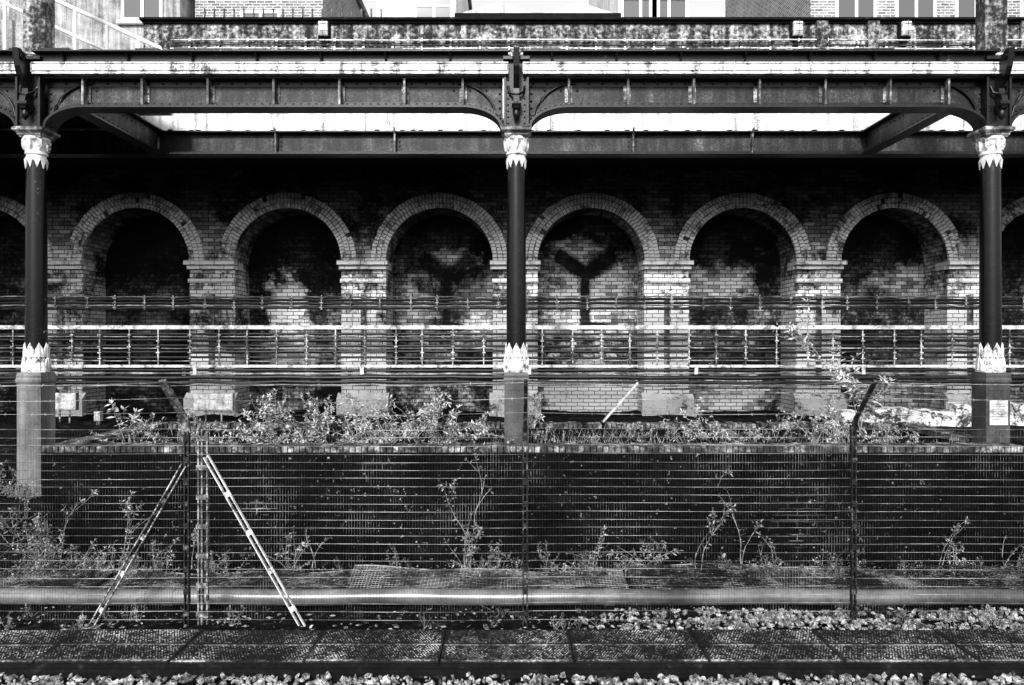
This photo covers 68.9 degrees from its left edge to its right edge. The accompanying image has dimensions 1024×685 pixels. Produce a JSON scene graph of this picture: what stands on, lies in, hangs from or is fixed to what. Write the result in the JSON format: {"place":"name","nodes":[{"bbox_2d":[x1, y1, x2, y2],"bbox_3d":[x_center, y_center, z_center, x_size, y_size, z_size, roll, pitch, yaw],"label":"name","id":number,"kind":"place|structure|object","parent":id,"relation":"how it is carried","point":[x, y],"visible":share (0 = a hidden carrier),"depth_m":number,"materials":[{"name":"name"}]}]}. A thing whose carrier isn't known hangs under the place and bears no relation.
{"place":"outdoors","nodes":[
{"label":"outdoors","id":0,"kind":"place"},
{"bbox_2d":[0,0,194,49],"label":"rendered building","id":1,"kind":"structure","parent":0,"point":[125,14],"depth_m":20.00,"materials":[{"name":"paint"}]},
{"bbox_2d":[116,0,162,24],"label":"window","id":2,"kind":"structure","parent":1,"relation":"in","point":[131,10],"depth_m":19.98,"materials":[{"name":"white"}]},
{"bbox_2d":[195,0,368,16],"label":"brick house","id":3,"kind":"structure","parent":0,"point":[287,6],"depth_m":20.50,"materials":[{"name":"brick"}]},
{"bbox_2d":[240,10,280,16],"bbox_3d":[-6.900,-8.250,20.474,1.100,1.700,0.048,0,0,0],"label":"window","id":4,"kind":"structure","parent":3,"relation":"in","point":[248,13],"depth_m":20.46,"materials":[{"name":"white"}]},
{"bbox_2d":[377,0,472,16],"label":"rendered building","id":5,"kind":"structure","parent":0,"point":[419,8],"depth_m":21.00,"materials":[{"name":"paint"}]},
{"bbox_2d":[414,0,452,16],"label":"window","id":6,"kind":"structure","parent":5,"relation":"in","point":[422,8],"depth_m":20.98,"materials":[{"name":"white"}]},
{"bbox_2d":[0,410,1023,684],"bbox_3d":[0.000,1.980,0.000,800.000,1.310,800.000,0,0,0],"label":"ground","id":7,"kind":"structure","parent":0,"point":[78,426],"depth_m":7.43,"materials":[{"name":"soil"}]},
{"bbox_2d":[11,47,60,496],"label":"iron column","id":8,"kind":"structure","parent":7,"relation":"on","point":[31,112],"depth_m":9.08,"materials":[{"name":"metal"}]},
{"bbox_2d":[0,48,26,125],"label":"riveted girder","id":9,"kind":"object","parent":8,"relation":"on","point":[7,86],"visible":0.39,"depth_m":9.15,"materials":[{"name":"black metal"}]},
{"bbox_2d":[0,630,79,662],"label":"walkway panel","id":10,"kind":"object","parent":7,"relation":"on","point":[24,646],"visible":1,"depth_m":6.25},
{"bbox_2d":[55,393,78,422],"bbox_3d":[-7.720,1.195,12.880,0.420,0.650,0.140,0,0,0],"label":"junction box","id":11,"kind":"object","parent":7,"relation":"on","point":[69,403],"visible":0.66,"depth_m":12.82,"materials":[{"name":"paint"}]},
{"bbox_2d":[55,395,72,408],"bbox_3d":[-7.720,1.020,12.820,0.360,0.240,0.019,0,0,0],"label":"door","id":12,"kind":"structure","parent":11,"relation":"in","point":[60,403],"depth_m":12.82,"materials":[{"name":"paint"}]},
{"bbox_2d":[34,629,202,662],"bbox_3d":[-3.239,2.553,6.214,1.058,0.092,0.660,0,0,0],"label":"walkway panel","id":13,"kind":"object","parent":7,"relation":"on","point":[125,646],"visible":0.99,"depth_m":6.17,"materials":[{"name":"metal"}]},
{"bbox_2d":[104,398,143,441],"bbox_3d":[-4.997,1.030,9.598,0.502,0.663,0.317,0,0,-36],"label":"buddleia tree","id":14,"kind":"object","parent":7,"relation":"on","point":[116,409],"visible":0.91,"depth_m":9.60,"materials":[{"name":"grey plant"}]},
{"bbox_2d":[119,491,158,565],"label":"climbing weed","id":15,"kind":"object","parent":7,"relation":"on","point":[128,507],"visible":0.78,"depth_m":8.38,"materials":[{"name":"grey plant"}]},
{"bbox_2d":[134,400,216,442],"bbox_3d":[-4.632,1.084,10.131,1.048,0.601,0.700,0,0,-38],"label":"weed shrub","id":16,"kind":"object","parent":7,"relation":"on","point":[162,440],"visible":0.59,"depth_m":10.13,"materials":[{"name":"grey plant"}]},
{"bbox_2d":[193,393,234,421],"bbox_3d":[-5.150,1.205,12.880,0.680,0.650,0.140,0,0,0],"label":"junction box","id":17,"kind":"object","parent":7,"relation":"on","point":[221,404],"visible":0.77,"depth_m":12.82,"materials":[{"name":"paint"}]},
{"bbox_2d":[194,395,229,408],"bbox_3d":[-5.150,1.030,12.820,0.620,0.240,0.019,0,0,0],"label":"door","id":18,"kind":"structure","parent":17,"relation":"in","point":[204,403],"depth_m":12.82,"materials":[{"name":"paint"}]},
{"bbox_2d":[181,389,289,437],"bbox_3d":[-3.809,1.027,10.527,1.555,0.717,1.028,0,0,-32],"label":"weed shrub","id":19,"kind":"object","parent":7,"relation":"on","point":[260,410],"visible":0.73,"depth_m":10.58,"materials":[{"name":"grey plant"}]},
{"bbox_2d":[169,630,323,662],"bbox_3d":[-2.173,2.556,6.206,1.058,0.092,0.660,0,0,0],"label":"walkway panel","id":20,"kind":"object","parent":7,"relation":"on","point":[250,646],"visible":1,"depth_m":6.17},
{"bbox_2d":[233,408,297,443],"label":"weed shrub","id":21,"kind":"object","parent":7,"relation":"on","point":[271,432],"visible":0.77,"depth_m":10.06,"materials":[{"name":"grey plant"}]},
{"bbox_2d":[240,394,309,442],"bbox_3d":[-3.132,1.022,9.846,0.799,0.687,1.197,0,0,-25],"label":"weed shrub","id":22,"kind":"object","parent":7,"relation":"on","point":[259,427],"visible":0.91,"depth_m":9.92,"materials":[{"name":"grey plant"}]},
{"bbox_2d":[263,525,309,570],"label":"weed","id":23,"kind":"object","parent":7,"relation":"on","point":[295,549],"visible":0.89,"depth_m":8.43,"materials":[{"name":"grey plant"}]},
{"bbox_2d":[263,401,337,436],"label":"weed shrub","id":24,"kind":"object","parent":7,"relation":"on","point":[290,416],"visible":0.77,"depth_m":10.58,"materials":[{"name":"grey plant"}]},
{"bbox_2d":[296,391,376,435],"bbox_3d":[-2.523,1.031,10.928,1.158,0.711,1.371,0,0,-11],"label":"weed shrub","id":25,"kind":"object","parent":7,"relation":"on","point":[317,409],"visible":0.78,"depth_m":10.89,"materials":[{"name":"grey plant"}]},
{"bbox_2d":[304,629,445,662],"bbox_3d":[-1.107,2.551,6.209,1.058,0.092,0.660,0,0,0],"label":"walkway panel","id":26,"kind":"object","parent":7,"relation":"on","point":[378,646],"visible":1,"depth_m":6.17,"materials":[{"name":"metal"}]},
{"bbox_2d":[333,397,424,442],"bbox_3d":[-1.593,1.057,9.946,1.421,0.655,0.939,0,0,29],"label":"weed shrub","id":27,"kind":"object","parent":7,"relation":"on","point":[394,435],"visible":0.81,"depth_m":10.03,"materials":[{"name":"grey plant"}]},
{"bbox_2d":[380,395,456,436],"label":"weed shrub","id":28,"kind":"object","parent":7,"relation":"on","point":[413,416],"visible":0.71,"depth_m":10.90,"materials":[{"name":"grey plant"}]},
{"bbox_2d":[403,391,492,442],"bbox_3d":[-0.964,0.986,10.034,1.087,0.759,1.645,0,0,17],"label":"weed shrub","id":29,"kind":"object","parent":7,"relation":"on","point":[423,410],"visible":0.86,"depth_m":9.78,"materials":[{"name":"grey plant"}]},
{"bbox_2d":[445,511,483,567],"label":"weed","id":30,"kind":"object","parent":7,"relation":"on","point":[469,535],"visible":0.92,"depth_m":8.43,"materials":[{"name":"grey plant"}]},
{"bbox_2d":[437,433,513,567],"bbox_3d":[-0.466,1.797,8.581,0.477,1.569,1.435,0,0,34],"label":"climbing weed","id":31,"kind":"object","parent":7,"relation":"on","point":[454,480],"visible":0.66,"depth_m":8.52,"materials":[{"name":"grey plant"}]},
{"bbox_2d":[440,630,573,662],"bbox_3d":[-0.041,2.554,6.207,1.058,0.092,0.660,0,0,0],"label":"walkway panel","id":32,"kind":"object","parent":7,"relation":"on","point":[506,646],"visible":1,"depth_m":6.16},
{"bbox_2d":[472,397,544,439],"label":"weed shrub","id":33,"kind":"object","parent":7,"relation":"on","point":[530,420],"visible":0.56,"depth_m":9.76,"materials":[{"name":"grey plant"}]},
{"bbox_2d":[0,588,1022,605],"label":"service pipe","id":34,"kind":"object","parent":7,"relation":"on","point":[404,596],"visible":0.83,"depth_m":7.25,"materials":[{"name":"grey metal"}]},
{"bbox_2d":[0,579,1022,588],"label":"cable trough","id":35,"kind":"object","parent":7,"relation":"on","point":[629,583],"visible":0.25,"depth_m":7.88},
{"bbox_2d":[0,570,113,588],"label":"tray","id":36,"kind":"object","parent":35,"relation":"on","point":[49,574],"visible":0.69,"depth_m":7.85,"materials":[{"name":"metal"}]},
{"bbox_2d":[96,569,357,588],"bbox_3d":[-2.977,2.501,7.808,2.609,0.080,0.634,0,0,0],"label":"tray","id":37,"kind":"object","parent":35,"relation":"on","point":[180,580],"visible":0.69,"depth_m":7.85,"materials":[{"name":"metal"}]},
{"bbox_2d":[346,564,628,588],"bbox_3d":[-0.255,2.488,7.808,2.910,0.146,0.634,0,0,0],"label":"tray","id":38,"kind":"object","parent":35,"relation":"on","point":[535,575],"visible":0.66,"depth_m":7.89,"materials":[{"name":"metal"}]},
{"bbox_2d":[627,562,895,588],"bbox_3d":[2.576,2.460,7.808,2.716,0.134,0.634,0,0,0],"label":"tray","id":39,"kind":"object","parent":35,"relation":"on","point":[779,574],"visible":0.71,"depth_m":7.85,"materials":[{"name":"metal"}]},
{"bbox_2d":[868,565,1022,588],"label":"tray","id":40,"kind":"object","parent":35,"relation":"on","point":[991,569],"visible":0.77,"depth_m":7.89,"materials":[{"name":"metal"}]},
{"bbox_2d":[0,169,1023,416],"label":"arcade wall","id":41,"kind":"structure","parent":7,"relation":"on","point":[672,233],"depth_m":14.21,"materials":[{"name":"brick"}]},
{"bbox_2d":[0,294,1023,375],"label":"cable rack","id":42,"kind":"object","parent":41,"relation":"attached to","point":[667,327],"visible":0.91,"depth_m":12.73,"materials":[{"name":"metal"}]},
{"bbox_2d":[0,301,1022,304],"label":"power cable","id":43,"kind":"object","parent":42,"relation":"hanging from","point":[505,303],"visible":0.93,"depth_m":12.73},
{"bbox_2d":[0,298,1022,301],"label":"power cable","id":44,"kind":"object","parent":42,"relation":"hanging from","point":[505,299],"visible":0.87,"depth_m":12.74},
{"bbox_2d":[0,306,1022,309],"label":"power cable","id":45,"kind":"object","parent":42,"relation":"hanging from","point":[533,308],"visible":0.97,"depth_m":12.74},
{"bbox_2d":[0,295,1022,297],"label":"power cable","id":46,"kind":"object","parent":42,"relation":"hanging from","point":[506,296],"visible":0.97,"depth_m":12.74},
{"bbox_2d":[0,305,1022,306],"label":"power cable","id":47,"kind":"object","parent":42,"relation":"hanging from","point":[488,305],"visible":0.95,"depth_m":12.74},
{"bbox_2d":[0,375,1023,379],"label":"power cable","id":48,"kind":"object","parent":42,"relation":"hanging from","point":[483,377],"visible":0.87,"depth_m":12.70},
{"bbox_2d":[0,380,1023,384],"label":"power cable","id":49,"kind":"object","parent":42,"relation":"hanging from","point":[469,381],"visible":0.77,"depth_m":12.70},
{"bbox_2d":[0,368,1023,371],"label":"power cable","id":50,"kind":"object","parent":42,"relation":"hanging from","point":[499,370],"visible":0.93,"depth_m":12.71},
{"bbox_2d":[0,338,1023,341],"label":"power cable","id":51,"kind":"object","parent":42,"relation":"attached to","point":[538,339],"visible":0.93,"depth_m":12.72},
{"bbox_2d":[0,356,1023,358],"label":"power cable","id":52,"kind":"object","parent":42,"relation":"attached to","point":[437,357],"visible":0.94,"depth_m":12.72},
{"bbox_2d":[0,344,1023,347],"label":"power cable","id":53,"kind":"object","parent":42,"relation":"attached to","point":[471,346],"visible":0.91,"depth_m":12.72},
{"bbox_2d":[0,350,1023,353],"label":"power cable","id":54,"kind":"object","parent":42,"relation":"attached to","point":[532,351],"visible":0.94,"depth_m":12.72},
{"bbox_2d":[0,332,1023,335],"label":"power cable","id":55,"kind":"object","parent":42,"relation":"attached to","point":[609,334],"visible":0.94,"depth_m":12.72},
{"bbox_2d":[0,372,1023,374],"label":"power cable","id":56,"kind":"object","parent":42,"relation":"hanging from","point":[491,373],"visible":0.88,"depth_m":12.72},
{"bbox_2d":[0,347,1023,348],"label":"power cable","id":57,"kind":"object","parent":42,"relation":"attached to","point":[504,348],"visible":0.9,"depth_m":12.73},
{"bbox_2d":[0,384,1023,386],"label":"power cable","id":58,"kind":"object","parent":42,"relation":"hanging from","point":[528,385],"visible":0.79,"depth_m":12.72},
{"bbox_2d":[0,360,1023,361],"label":"power cable","id":59,"kind":"object","parent":42,"relation":"attached to","point":[503,360],"visible":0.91,"depth_m":12.73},
{"bbox_2d":[0,336,1023,336],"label":"power cable","id":60,"kind":"object","parent":42,"relation":"attached to","point":[503,336],"visible":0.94,"depth_m":12.73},
{"bbox_2d":[0,379,1023,628],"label":"fence","id":61,"kind":"object","parent":7,"relation":"on","point":[202,511],"visible":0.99,"depth_m":6.85,"materials":[{"name":"metal"}]},
{"bbox_2d":[0,663,1023,677],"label":"trough edge","id":62,"kind":"object","parent":7,"relation":"on","point":[519,670],"visible":1,"depth_m":5.81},
{"bbox_2d":[0,671,1023,684],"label":"track ballast","id":63,"kind":"structure","parent":7,"relation":"on","point":[751,678],"depth_m":5.68,"materials":[{"name":"gravel"}]},
{"bbox_2d":[0,533,1023,629],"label":"leaf litter","id":64,"kind":"object","parent":7,"relation":"on","point":[396,625],"visible":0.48,"depth_m":7.05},
{"bbox_2d":[501,47,531,443],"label":"iron column","id":65,"kind":"structure","parent":7,"relation":"on","point":[516,129],"depth_m":9.08,"materials":[{"name":"metal"}]},
{"bbox_2d":[30,48,507,132],"bbox_3d":[-2.914,-3.074,9.145,5.739,0.934,0.370,0,0,0],"label":"riveted girder","id":66,"kind":"object","parent":65,"relation":"on","point":[250,80],"visible":0.98,"depth_m":9.08,"materials":[{"name":"grey metal"}]},
{"bbox_2d":[79,113,163,153],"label":"cross beam","id":67,"kind":"structure","parent":66,"relation":"attached to","point":[137,130],"depth_m":10.56,"materials":[{"name":"grey metal"}]},
{"bbox_2d":[0,127,1023,157],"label":"girder","id":68,"kind":"object","parent":67,"relation":"attached to","point":[753,143],"visible":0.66,"depth_m":11.49,"materials":[{"name":"grey metal"}]},
{"bbox_2d":[0,114,100,127],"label":"deck plate","id":69,"kind":"object","parent":68,"relation":"on","point":[6,121],"depth_m":11.12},
{"bbox_2d":[23,0,54,55],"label":"concrete post","id":70,"kind":"object","parent":69,"relation":"on","point":[38,24],"depth_m":9.40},
{"bbox_2d":[0,0,162,49],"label":"stair handrail","id":71,"kind":"object","parent":69,"relation":"on","point":[75,36],"visible":0.42,"depth_m":10.58,"materials":[{"name":"white"}]},
{"bbox_2d":[0,20,172,115],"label":"stair wall","id":72,"kind":"structure","parent":69,"relation":"on","point":[14,33],"depth_m":10.75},
{"bbox_2d":[139,17,1023,130],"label":"concrete parapet","id":73,"kind":"structure","parent":68,"relation":"on","point":[162,32],"depth_m":11.65,"materials":[{"name":"concrete"}]},
{"bbox_2d":[317,20,330,47],"bbox_3d":[-2.920,-4.795,11.560,0.190,0.390,0.169,0,0,0],"label":"bulkhead lamp","id":74,"kind":"object","parent":73,"relation":"attached to","point":[324,30],"visible":1,"depth_m":11.52,"materials":[{"name":"white"}]},
{"bbox_2d":[170,46,1015,50],"bbox_3d":[2.350,-4.560,11.595,15.300,0.050,0.070,0,0,0],"label":"conduit rail","id":75,"kind":"object","parent":73,"relation":"attached to","point":[596,48],"visible":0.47,"depth_m":11.57,"materials":[{"name":"metal"}]},
{"bbox_2d":[171,38,1021,42],"bbox_3d":[2.350,-4.700,11.615,15.300,0.050,0.070,0,0,0],"label":"conduit rail","id":76,"kind":"object","parent":73,"relation":"attached to","point":[624,40],"visible":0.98,"depth_m":11.59,"materials":[{"name":"metal"}]},
{"bbox_2d":[171,43,1021,47],"bbox_3d":[2.350,-4.620,11.615,15.300,0.050,0.070,0,0,0],"label":"conduit rail","id":77,"kind":"object","parent":73,"relation":"attached to","point":[596,44],"visible":0.98,"depth_m":11.59,"materials":[{"name":"metal"}]},
{"bbox_2d":[789,20,803,46],"bbox_3d":[4.420,-4.795,11.560,0.190,0.390,0.169,0,0,0],"label":"bulkhead lamp","id":78,"kind":"object","parent":73,"relation":"attached to","point":[796,30],"visible":1,"depth_m":11.54,"materials":[{"name":"white"}]},
{"bbox_2d":[897,20,913,47],"bbox_3d":[6.100,-4.795,11.560,0.190,0.390,0.169,0,0,0],"label":"bulkhead lamp","id":79,"kind":"object","parent":73,"relation":"attached to","point":[904,30],"visible":1,"depth_m":11.55,"materials":[{"name":"white"}]},
{"bbox_2d":[40,421,1022,567],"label":"brick wall","id":80,"kind":"structure","parent":7,"relation":"on","point":[582,463],"depth_m":8.70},
{"bbox_2d":[569,629,708,662],"bbox_3d":[1.025,2.552,6.210,1.058,0.092,0.660,0,0,0],"label":"walkway panel","id":81,"kind":"object","parent":7,"relation":"on","point":[635,646],"visible":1,"depth_m":6.17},
{"bbox_2d":[607,540,683,570],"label":"weed","id":82,"kind":"object","parent":7,"relation":"on","point":[647,550],"visible":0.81,"depth_m":8.43,"materials":[{"name":"grey plant"}]},
{"bbox_2d":[277,604,1023,629],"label":"gravel","id":83,"kind":"structure","parent":7,"relation":"on","point":[829,619],"depth_m":6.89,"materials":[{"name":"gravel"}]},
{"bbox_2d":[651,415,711,442],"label":"weed shrub","id":84,"kind":"object","parent":7,"relation":"on","point":[673,430],"visible":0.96,"depth_m":9.99,"materials":[{"name":"grey plant"}]},
{"bbox_2d":[678,397,735,440],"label":"weed shrub","id":85,"kind":"object","parent":7,"relation":"on","point":[715,425],"visible":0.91,"depth_m":10.66,"materials":[{"name":"grey plant"}]},
{"bbox_2d":[694,501,732,569],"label":"climbing weed","id":86,"kind":"object","parent":7,"relation":"on","point":[713,515],"visible":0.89,"depth_m":8.32,"materials":[{"name":"grey plant"}]},
{"bbox_2d":[714,466,763,567],"bbox_3d":[2.461,1.998,8.615,0.858,1.166,0.323,0,0,31],"label":"climbing weed","id":87,"kind":"object","parent":7,"relation":"on","point":[732,514],"visible":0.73,"depth_m":8.53,"materials":[{"name":"grey plant"}]},
{"bbox_2d":[690,630,843,662],"bbox_3d":[2.091,2.554,6.212,1.058,0.092,0.660,0,0,0],"label":"walkway panel","id":88,"kind":"object","parent":7,"relation":"on","point":[763,646],"visible":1,"depth_m":6.16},
{"bbox_2d":[777,407,839,442],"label":"weed shrub","id":89,"kind":"object","parent":7,"relation":"on","point":[816,418],"visible":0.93,"depth_m":10.35,"materials":[{"name":"grey plant"}]},
{"bbox_2d":[773,298,894,430],"bbox_3d":[4.820,0.346,11.366,1.208,2.035,1.762,0,0,-19],"label":"buddleia tree","id":90,"kind":"object","parent":7,"relation":"on","point":[844,377],"visible":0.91,"depth_m":11.02,"materials":[{"name":"grey plant"}]},
{"bbox_2d":[811,399,875,437],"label":"weed shrub","id":91,"kind":"object","parent":7,"relation":"on","point":[831,409],"visible":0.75,"depth_m":10.85,"materials":[{"name":"grey plant"}]},
{"bbox_2d":[812,630,979,662],"bbox_3d":[3.157,2.555,6.210,1.058,0.092,0.660,0,0,0],"label":"walkway panel","id":92,"kind":"object","parent":7,"relation":"on","point":[889,646],"visible":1,"depth_m":6.18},
{"bbox_2d":[835,402,1023,426],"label":"concrete wall","id":93,"kind":"structure","parent":7,"relation":"on","point":[958,411],"depth_m":12.21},
{"bbox_2d":[934,629,1023,662],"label":"walkway panel","id":94,"kind":"object","parent":7,"relation":"on","point":[993,645],"visible":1,"depth_m":6.25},
{"bbox_2d":[966,47,1015,442],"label":"iron column","id":95,"kind":"structure","parent":7,"relation":"on","point":[993,133],"depth_m":9.09,"materials":[{"name":"metal"}]},
{"bbox_2d":[523,48,1000,130],"bbox_3d":[2.998,-3.074,9.145,5.739,0.934,0.370,0,0,0],"label":"riveted girder","id":96,"kind":"object","parent":95,"relation":"on","point":[755,80],"visible":0.95,"depth_m":9.08,"materials":[{"name":"black metal"}]},
{"bbox_2d":[862,113,948,153],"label":"cross beam","id":97,"kind":"structure","parent":96,"relation":"attached to","point":[890,129],"depth_m":10.56,"materials":[{"name":"grey metal"}]},
{"bbox_2d":[975,0,1006,55],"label":"concrete post","id":98,"kind":"object","parent":95,"relation":"on","point":[990,24],"depth_m":9.40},
{"bbox_2d":[989,400,1007,424],"bbox_3d":[5.895,0.850,9.041,0.220,0.300,0.009,0,0,0],"label":"paper notice","id":99,"kind":"object","parent":95,"relation":"attached to","point":[998,411],"visible":1,"depth_m":9.04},
{"bbox_2d":[1000,48,1023,123],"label":"riveted girder","id":100,"kind":"object","parent":95,"relation":"on","point":[1017,72],"visible":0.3,"depth_m":9.15,"materials":[{"name":"black metal"}]},
{"bbox_2d":[0,128,1023,168],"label":"street deck","id":101,"kind":"structure","parent":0,"point":[500,163],"depth_m":13.61,"materials":[{"name":"metal"}]},
{"bbox_2d":[204,9,381,16],"bbox_3d":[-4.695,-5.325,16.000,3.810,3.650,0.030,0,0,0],"label":"street railing","id":102,"kind":"object","parent":101,"relation":"on","point":[293,12],"visible":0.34,"depth_m":15.98,"materials":[{"name":"metal"}]},
{"bbox_2d":[117,421,954,443],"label":"dry grass","id":103,"kind":"structure","parent":0,"point":[612,434],"depth_m":10.12,"materials":[{"name":"grey plant"}]},
{"bbox_2d":[454,2,620,16],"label":"white shed","id":104,"kind":"structure","parent":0,"point":[498,9],"depth_m":18.90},
{"bbox_2d":[589,0,687,16],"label":"rendered building","id":105,"kind":"structure","parent":0,"point":[651,8],"depth_m":20.98,"materials":[{"name":"paint"}]},
{"bbox_2d":[620,0,659,16],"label":"window","id":106,"kind":"structure","parent":105,"relation":"in","point":[628,8],"depth_m":20.98,"materials":[{"name":"white"}]},
{"bbox_2d":[649,0,687,16],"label":"window","id":107,"kind":"structure","parent":105,"relation":"in","point":[668,8],"depth_m":20.98,"materials":[{"name":"white"}]},
{"bbox_2d":[362,0,1023,16],"label":"sky","id":108,"kind":"structure","parent":0,"point":[696,8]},
{"bbox_2d":[662,388,970,393],"bbox_3d":[5.550,0.840,12.900,5.900,0.121,0.024,0,0,0],"label":"conduit rail","id":109,"kind":"object","parent":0,"point":[817,392],"visible":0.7,"depth_m":12.89,"materials":[{"name":"grey metal"}]},
{"bbox_2d":[725,0,1019,16],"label":"brick house","id":110,"kind":"structure","parent":0,"point":[849,8],"depth_m":20.00,"materials":[{"name":"brick"}]},
{"bbox_2d":[835,0,876,16],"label":"window","id":111,"kind":"structure","parent":110,"relation":"in","point":[843,8],"depth_m":19.98,"materials":[{"name":"white"}]},
{"bbox_2d":[895,0,936,16],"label":"window","id":112,"kind":"structure","parent":110,"relation":"in","point":[903,8],"depth_m":19.98,"materials":[{"name":"white"}]},
{"bbox_2d":[954,0,974,16],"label":"window","id":113,"kind":"structure","parent":110,"relation":"in","point":[962,8],"depth_m":19.98,"materials":[{"name":"white"}]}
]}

